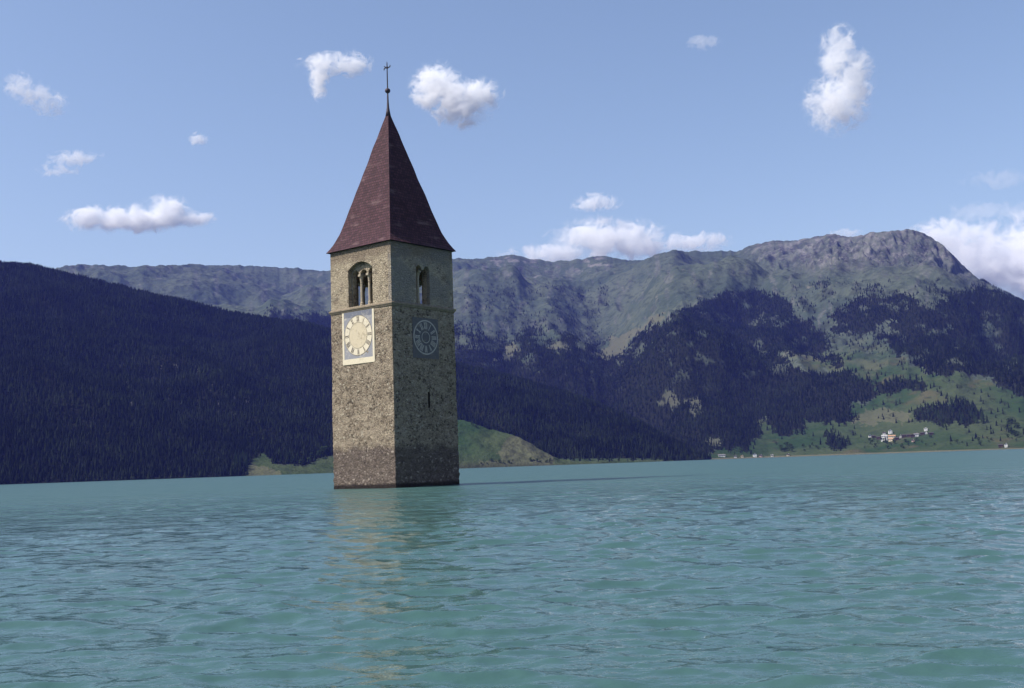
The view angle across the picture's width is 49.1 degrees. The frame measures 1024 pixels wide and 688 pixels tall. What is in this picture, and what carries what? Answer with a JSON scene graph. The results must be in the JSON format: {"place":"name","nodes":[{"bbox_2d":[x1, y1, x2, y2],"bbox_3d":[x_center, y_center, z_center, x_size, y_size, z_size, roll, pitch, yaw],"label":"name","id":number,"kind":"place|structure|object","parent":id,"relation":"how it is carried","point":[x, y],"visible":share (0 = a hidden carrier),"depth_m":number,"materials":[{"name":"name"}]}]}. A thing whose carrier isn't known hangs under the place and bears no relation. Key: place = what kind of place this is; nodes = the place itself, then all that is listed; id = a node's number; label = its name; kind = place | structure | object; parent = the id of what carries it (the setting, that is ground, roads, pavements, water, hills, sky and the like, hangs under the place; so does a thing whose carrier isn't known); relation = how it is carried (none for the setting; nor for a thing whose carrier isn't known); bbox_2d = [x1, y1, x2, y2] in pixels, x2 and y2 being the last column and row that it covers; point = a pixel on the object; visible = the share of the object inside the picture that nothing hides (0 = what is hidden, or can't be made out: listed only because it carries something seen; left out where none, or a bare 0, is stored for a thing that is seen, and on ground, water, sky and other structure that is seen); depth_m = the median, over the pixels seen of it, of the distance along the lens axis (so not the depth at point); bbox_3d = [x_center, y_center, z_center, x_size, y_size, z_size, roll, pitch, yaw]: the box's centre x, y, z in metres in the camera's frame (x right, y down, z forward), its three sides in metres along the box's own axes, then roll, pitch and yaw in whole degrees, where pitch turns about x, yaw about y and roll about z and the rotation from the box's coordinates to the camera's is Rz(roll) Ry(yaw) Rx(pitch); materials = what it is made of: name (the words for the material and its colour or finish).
{"place":"outdoors","nodes":[
{"label":"outdoors","id":0,"kind":"place"},
{"bbox_2d":[0,266,713,484],"bbox_3d":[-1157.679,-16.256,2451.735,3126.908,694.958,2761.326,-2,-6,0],"label":"wooded hill","id":1,"kind":"structure","parent":0,"point":[262,464],"depth_m":2207.28,"materials":[{"name":"green plant"}]},
{"bbox_2d":[0,260,711,483],"bbox_3d":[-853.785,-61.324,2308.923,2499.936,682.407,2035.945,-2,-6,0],"label":"forest","id":2,"kind":"object","parent":1,"relation":"on","point":[85,379],"visible":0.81,"depth_m":2340.11,"materials":[{"name":"green plant"}]},
{"bbox_2d":[0,449,1023,687],"bbox_3d":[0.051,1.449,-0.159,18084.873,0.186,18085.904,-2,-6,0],"label":"water","id":3,"kind":"structure","parent":0,"point":[895,570],"depth_m":14.55,"materials":[{"name":"teal liquid"}]},
{"bbox_2d":[326,64,459,488],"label":"church tower","id":4,"kind":"structure","parent":3,"relation":"in","point":[394,413],"depth_m":94.92,"materials":[{"name":"stone"}]},
{"bbox_2d":[428,392,429,407],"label":"slit window","id":5,"kind":"structure","parent":4,"relation":"in","point":[428,392],"depth_m":94.86,"materials":[{"name":"stone"}]},
{"bbox_2d":[0,0,1023,299],"label":"sky","id":6,"kind":"structure","parent":0,"point":[134,133],"materials":[{"name":"blue"}]},
{"bbox_2d":[55,229,1023,458],"bbox_3d":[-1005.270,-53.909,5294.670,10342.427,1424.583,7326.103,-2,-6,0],"label":"mountain range","id":7,"kind":"structure","parent":0,"point":[642,293],"depth_m":4376.67,"materials":[{"name":"green plant"}]},
{"bbox_2d":[265,276,1023,454],"bbox_3d":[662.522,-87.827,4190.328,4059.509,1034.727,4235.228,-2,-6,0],"label":"forest","id":8,"kind":"object","parent":7,"relation":"on","point":[961,353],"visible":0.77,"depth_m":3447.46,"materials":[{"name":"green plant"}]},
{"bbox_2d":[457,420,673,468],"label":"meadow bank","id":9,"kind":"structure","parent":0,"point":[477,444],"depth_m":1903.75,"materials":[{"name":"green plant"}]}
]}

